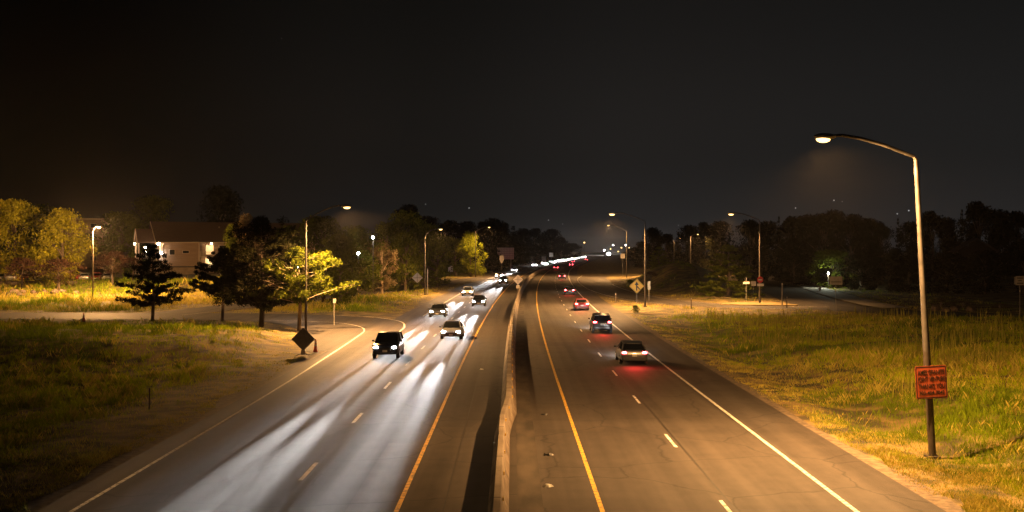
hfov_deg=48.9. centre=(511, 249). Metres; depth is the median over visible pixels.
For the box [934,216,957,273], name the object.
dark tree
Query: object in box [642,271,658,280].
dark shrub
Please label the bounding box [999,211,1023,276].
dark tree
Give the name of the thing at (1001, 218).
dark tree
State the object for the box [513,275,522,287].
diamond sign
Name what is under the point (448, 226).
dark tree
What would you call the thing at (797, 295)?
street
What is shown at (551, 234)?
dark tree
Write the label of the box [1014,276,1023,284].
lettered sign
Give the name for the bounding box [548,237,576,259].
dark tree
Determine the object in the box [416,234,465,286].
broadleaf tree
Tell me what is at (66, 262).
purple shrub
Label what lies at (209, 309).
exit ramp
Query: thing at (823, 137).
street lamp
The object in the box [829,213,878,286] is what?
dark tree
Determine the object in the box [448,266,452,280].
square sign
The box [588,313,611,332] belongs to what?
sport utility car
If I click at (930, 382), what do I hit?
construction sign
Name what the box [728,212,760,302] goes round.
street lamp
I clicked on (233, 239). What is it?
broadleaf tree
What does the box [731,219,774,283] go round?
dark tree
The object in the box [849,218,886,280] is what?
dark tree
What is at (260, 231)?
pine tree
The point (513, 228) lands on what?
dark tree
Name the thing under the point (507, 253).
guide sign
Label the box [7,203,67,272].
broadleaf tree
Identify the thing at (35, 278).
parked car
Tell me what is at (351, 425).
highway
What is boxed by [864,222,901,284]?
dark tree
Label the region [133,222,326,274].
gabled house
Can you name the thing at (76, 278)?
parked car
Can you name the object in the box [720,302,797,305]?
traffic island
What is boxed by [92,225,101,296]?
street lamp
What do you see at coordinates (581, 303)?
car
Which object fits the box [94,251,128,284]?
purple shrub
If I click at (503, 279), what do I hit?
sport utility car
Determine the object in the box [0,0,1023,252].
sky
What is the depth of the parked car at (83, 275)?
203.54 m
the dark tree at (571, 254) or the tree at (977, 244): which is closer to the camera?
the tree at (977, 244)
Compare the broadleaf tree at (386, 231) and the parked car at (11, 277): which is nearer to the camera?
the parked car at (11, 277)
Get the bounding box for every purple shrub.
[2,257,43,288]
[32,258,86,289]
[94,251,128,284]
[121,257,142,278]
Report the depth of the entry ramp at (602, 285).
178.44 m
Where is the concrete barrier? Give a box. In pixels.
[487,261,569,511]
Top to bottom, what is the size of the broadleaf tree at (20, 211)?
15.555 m
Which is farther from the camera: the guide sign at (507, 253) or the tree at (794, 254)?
the guide sign at (507, 253)
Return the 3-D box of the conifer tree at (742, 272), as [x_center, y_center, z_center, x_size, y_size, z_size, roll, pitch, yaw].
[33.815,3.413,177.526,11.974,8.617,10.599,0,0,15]
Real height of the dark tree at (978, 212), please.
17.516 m
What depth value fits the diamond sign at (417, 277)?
185.94 m
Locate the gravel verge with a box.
[625,314,965,511]
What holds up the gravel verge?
on the ground at (612, 268)
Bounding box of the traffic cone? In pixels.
[313,339,317,351]
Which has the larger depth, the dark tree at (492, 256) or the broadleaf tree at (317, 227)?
the dark tree at (492, 256)
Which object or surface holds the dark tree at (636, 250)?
on the ground at (612, 268)
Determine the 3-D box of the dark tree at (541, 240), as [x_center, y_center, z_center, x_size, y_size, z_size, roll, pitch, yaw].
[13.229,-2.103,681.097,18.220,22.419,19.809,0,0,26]
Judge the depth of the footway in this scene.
175.90 m
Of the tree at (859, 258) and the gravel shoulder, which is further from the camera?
the tree at (859, 258)
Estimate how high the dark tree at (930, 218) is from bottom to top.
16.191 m
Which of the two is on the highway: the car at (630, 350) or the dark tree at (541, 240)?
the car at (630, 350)
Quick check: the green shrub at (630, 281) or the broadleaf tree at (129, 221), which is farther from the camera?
the broadleaf tree at (129, 221)
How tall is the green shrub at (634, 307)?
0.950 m
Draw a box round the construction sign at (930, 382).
[915,365,947,398]
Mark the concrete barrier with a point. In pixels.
(498, 500)
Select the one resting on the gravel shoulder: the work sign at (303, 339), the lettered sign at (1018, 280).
the work sign at (303, 339)
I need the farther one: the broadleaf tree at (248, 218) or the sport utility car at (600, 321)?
the broadleaf tree at (248, 218)
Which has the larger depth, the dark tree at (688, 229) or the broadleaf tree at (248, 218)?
the dark tree at (688, 229)
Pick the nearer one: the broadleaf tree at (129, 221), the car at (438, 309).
the car at (438, 309)
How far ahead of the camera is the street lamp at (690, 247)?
329.92 m
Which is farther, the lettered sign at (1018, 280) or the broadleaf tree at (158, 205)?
the broadleaf tree at (158, 205)
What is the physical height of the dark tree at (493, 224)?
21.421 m
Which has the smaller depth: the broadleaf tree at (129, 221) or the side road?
the side road
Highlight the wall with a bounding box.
[0,281,77,284]
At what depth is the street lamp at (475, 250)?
309.90 m
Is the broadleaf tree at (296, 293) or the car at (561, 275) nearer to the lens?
the broadleaf tree at (296, 293)
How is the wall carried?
on the ground at (612, 268)
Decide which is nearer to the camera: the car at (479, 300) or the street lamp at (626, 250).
the car at (479, 300)
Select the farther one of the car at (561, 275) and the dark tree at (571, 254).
the dark tree at (571, 254)
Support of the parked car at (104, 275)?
on the ground at (612, 268)
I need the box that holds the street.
[751,270,1023,317]
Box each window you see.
[90,223,96,227]
[169,249,174,254]
[205,245,213,254]
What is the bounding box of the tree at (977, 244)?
[948,238,999,277]
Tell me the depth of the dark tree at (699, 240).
379.08 m
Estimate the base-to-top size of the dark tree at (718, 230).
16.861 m
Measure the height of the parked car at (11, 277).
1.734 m
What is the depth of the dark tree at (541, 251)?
597.93 m
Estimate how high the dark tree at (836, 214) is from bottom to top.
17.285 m
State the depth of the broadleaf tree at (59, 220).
198.86 m
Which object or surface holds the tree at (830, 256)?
on the ground at (612, 268)
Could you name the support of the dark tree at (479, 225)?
on the ground at (612, 268)
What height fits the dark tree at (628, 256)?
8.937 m
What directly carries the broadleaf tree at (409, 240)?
on the ground at (612, 268)
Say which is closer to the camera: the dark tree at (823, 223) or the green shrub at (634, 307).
the green shrub at (634, 307)
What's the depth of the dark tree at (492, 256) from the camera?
376.94 m
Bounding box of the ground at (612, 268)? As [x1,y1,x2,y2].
[0,252,1023,511]
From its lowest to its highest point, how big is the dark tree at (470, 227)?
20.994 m
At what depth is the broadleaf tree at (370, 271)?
184.10 m
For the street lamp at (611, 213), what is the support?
on the ground at (612, 268)
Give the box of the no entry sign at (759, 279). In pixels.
[757,277,763,285]
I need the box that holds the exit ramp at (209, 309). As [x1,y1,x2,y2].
[155,275,488,312]
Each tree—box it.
[0,198,59,280]
[0,214,18,262]
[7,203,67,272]
[18,207,101,282]
[85,210,149,274]
[114,244,195,320]
[120,195,174,270]
[189,247,248,320]
[196,184,244,221]
[205,215,317,327]
[219,223,259,296]
[233,213,264,287]
[247,246,361,330]
[263,225,315,297]
[278,215,361,302]
[312,233,365,305]
[325,225,388,294]
[357,240,380,289]
[359,221,413,286]
[369,239,398,293]
[374,209,446,285]
[377,231,423,291]
[393,203,433,254]
[409,223,455,281]
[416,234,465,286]
[417,215,440,261]
[438,220,468,265]
[442,238,477,275]
[454,240,507,272]
[455,231,488,276]
[456,220,481,261]
[476,221,501,265]
[478,218,507,268]
[485,241,529,267]
[496,222,519,261]
[510,226,520,261]
[514,228,536,262]
[514,245,560,263]
[523,228,549,261]
[540,229,563,260]
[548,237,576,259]
[559,243,583,258]
[618,248,641,261]
[628,241,654,265]
[640,227,666,269]
[646,246,670,267]
[653,233,681,262]
[676,224,709,264]
[688,245,764,296]
[689,222,717,268]
[699,220,737,275]
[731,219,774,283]
[743,220,783,280]
[763,216,814,284]
[774,246,817,285]
[784,213,820,280]
[799,212,849,284]
[803,249,857,288]
[821,209,857,282]
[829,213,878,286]
[832,250,886,290]
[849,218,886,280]
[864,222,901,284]
[893,221,935,278]
[895,218,900,250]
[907,210,952,281]
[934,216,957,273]
[948,238,999,277]
[949,201,1003,279]
[980,209,1021,275]
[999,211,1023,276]
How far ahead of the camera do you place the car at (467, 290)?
184.50 m
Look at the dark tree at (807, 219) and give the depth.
258.99 m
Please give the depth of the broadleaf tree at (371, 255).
205.40 m
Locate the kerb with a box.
[798,285,897,308]
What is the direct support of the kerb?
on the footway
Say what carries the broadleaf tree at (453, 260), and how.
on the ground at (612, 268)
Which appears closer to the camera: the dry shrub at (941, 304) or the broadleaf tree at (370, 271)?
the dry shrub at (941, 304)
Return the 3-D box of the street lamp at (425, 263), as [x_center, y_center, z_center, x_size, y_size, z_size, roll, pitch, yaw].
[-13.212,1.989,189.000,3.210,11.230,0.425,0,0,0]
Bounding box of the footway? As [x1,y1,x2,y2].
[779,272,909,307]
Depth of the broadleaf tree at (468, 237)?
314.96 m
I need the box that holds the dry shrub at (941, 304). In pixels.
[927,298,956,306]
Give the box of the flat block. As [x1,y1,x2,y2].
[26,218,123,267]
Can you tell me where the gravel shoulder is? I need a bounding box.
[4,351,325,511]
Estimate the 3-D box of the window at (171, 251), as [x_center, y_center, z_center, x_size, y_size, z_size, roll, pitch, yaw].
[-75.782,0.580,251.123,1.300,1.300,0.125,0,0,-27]
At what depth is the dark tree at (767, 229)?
269.00 m
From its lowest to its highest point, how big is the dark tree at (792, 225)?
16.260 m
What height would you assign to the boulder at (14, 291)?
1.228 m
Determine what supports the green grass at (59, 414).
on the ground at (612, 268)
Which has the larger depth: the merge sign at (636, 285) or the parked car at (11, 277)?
the parked car at (11, 277)
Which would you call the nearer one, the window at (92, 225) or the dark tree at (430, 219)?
the window at (92, 225)
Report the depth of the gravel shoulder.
45.80 m
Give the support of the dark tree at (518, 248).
on the ground at (612, 268)
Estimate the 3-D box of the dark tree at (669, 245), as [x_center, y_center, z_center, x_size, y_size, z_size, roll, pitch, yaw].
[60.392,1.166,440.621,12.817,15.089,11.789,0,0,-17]
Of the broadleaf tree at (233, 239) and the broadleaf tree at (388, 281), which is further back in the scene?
the broadleaf tree at (388, 281)
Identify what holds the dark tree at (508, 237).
on the ground at (612, 268)
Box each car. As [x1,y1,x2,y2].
[4,272,17,280]
[34,272,45,280]
[69,271,81,280]
[79,273,90,279]
[91,272,101,279]
[101,273,111,278]
[372,331,403,357]
[429,303,447,316]
[439,320,464,338]
[461,287,473,295]
[471,295,486,305]
[498,276,507,283]
[559,273,565,278]
[563,286,574,294]
[572,298,588,309]
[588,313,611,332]
[614,340,646,363]
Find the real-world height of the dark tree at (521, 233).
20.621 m
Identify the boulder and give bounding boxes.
[9,288,18,293]
[51,289,58,293]
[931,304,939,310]
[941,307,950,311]
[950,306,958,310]
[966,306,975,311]
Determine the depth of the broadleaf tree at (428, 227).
260.20 m
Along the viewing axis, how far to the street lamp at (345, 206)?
104.92 m
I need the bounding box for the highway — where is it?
[36,255,945,511]
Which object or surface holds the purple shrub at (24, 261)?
on the ground at (612, 268)
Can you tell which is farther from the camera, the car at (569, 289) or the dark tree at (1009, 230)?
the dark tree at (1009, 230)
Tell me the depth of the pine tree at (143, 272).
118.20 m
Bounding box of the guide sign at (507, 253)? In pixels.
[497,248,513,264]
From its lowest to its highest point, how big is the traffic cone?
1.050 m
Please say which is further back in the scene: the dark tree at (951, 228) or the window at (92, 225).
the window at (92, 225)
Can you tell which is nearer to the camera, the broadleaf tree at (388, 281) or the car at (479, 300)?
the car at (479, 300)
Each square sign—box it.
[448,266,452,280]
[751,281,755,297]
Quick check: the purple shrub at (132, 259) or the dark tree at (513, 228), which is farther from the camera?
the dark tree at (513, 228)
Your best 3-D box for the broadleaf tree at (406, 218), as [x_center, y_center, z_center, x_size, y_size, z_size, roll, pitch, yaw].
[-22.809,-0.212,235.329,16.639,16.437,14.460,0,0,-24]
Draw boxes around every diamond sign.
[412,273,421,282]
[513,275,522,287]
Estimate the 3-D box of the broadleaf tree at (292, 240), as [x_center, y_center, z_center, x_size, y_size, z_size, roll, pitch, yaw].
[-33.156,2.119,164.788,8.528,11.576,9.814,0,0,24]
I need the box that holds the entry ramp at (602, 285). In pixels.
[579,275,828,309]
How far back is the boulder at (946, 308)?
137.66 m
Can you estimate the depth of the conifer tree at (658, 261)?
261.57 m
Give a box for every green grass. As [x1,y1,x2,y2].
[0,275,463,511]
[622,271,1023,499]
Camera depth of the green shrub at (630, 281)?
224.90 m
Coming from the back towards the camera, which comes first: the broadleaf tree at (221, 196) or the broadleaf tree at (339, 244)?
the broadleaf tree at (221, 196)
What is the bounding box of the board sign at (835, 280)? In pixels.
[830,276,841,284]
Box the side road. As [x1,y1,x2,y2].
[0,313,390,350]
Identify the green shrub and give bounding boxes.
[626,279,633,287]
[631,305,639,312]
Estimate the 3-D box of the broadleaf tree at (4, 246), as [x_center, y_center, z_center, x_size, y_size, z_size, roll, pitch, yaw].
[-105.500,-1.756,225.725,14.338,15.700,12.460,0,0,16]
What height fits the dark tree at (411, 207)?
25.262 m
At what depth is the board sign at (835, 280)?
135.94 m
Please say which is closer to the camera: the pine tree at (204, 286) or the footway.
the pine tree at (204, 286)
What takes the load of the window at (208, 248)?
in the gabled house at (186, 247)
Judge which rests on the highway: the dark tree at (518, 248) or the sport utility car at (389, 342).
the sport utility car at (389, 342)
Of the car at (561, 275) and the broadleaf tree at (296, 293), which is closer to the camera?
the broadleaf tree at (296, 293)
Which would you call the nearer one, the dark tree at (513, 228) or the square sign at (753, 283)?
the square sign at (753, 283)
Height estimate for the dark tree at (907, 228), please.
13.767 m
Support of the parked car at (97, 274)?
on the ground at (612, 268)
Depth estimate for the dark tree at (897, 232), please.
261.90 m
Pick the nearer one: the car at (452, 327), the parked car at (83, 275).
the car at (452, 327)
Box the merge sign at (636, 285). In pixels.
[630,279,643,292]
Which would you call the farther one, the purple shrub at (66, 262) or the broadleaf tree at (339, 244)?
the purple shrub at (66, 262)
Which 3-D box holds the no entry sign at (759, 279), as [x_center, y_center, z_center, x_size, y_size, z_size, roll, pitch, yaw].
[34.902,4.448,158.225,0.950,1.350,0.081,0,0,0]
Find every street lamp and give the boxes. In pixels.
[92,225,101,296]
[305,204,350,330]
[424,228,442,294]
[475,227,489,276]
[607,225,626,277]
[608,212,646,306]
[690,234,698,262]
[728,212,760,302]
[814,133,940,459]
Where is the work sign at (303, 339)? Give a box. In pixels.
[292,328,314,355]
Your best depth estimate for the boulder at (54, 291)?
182.41 m

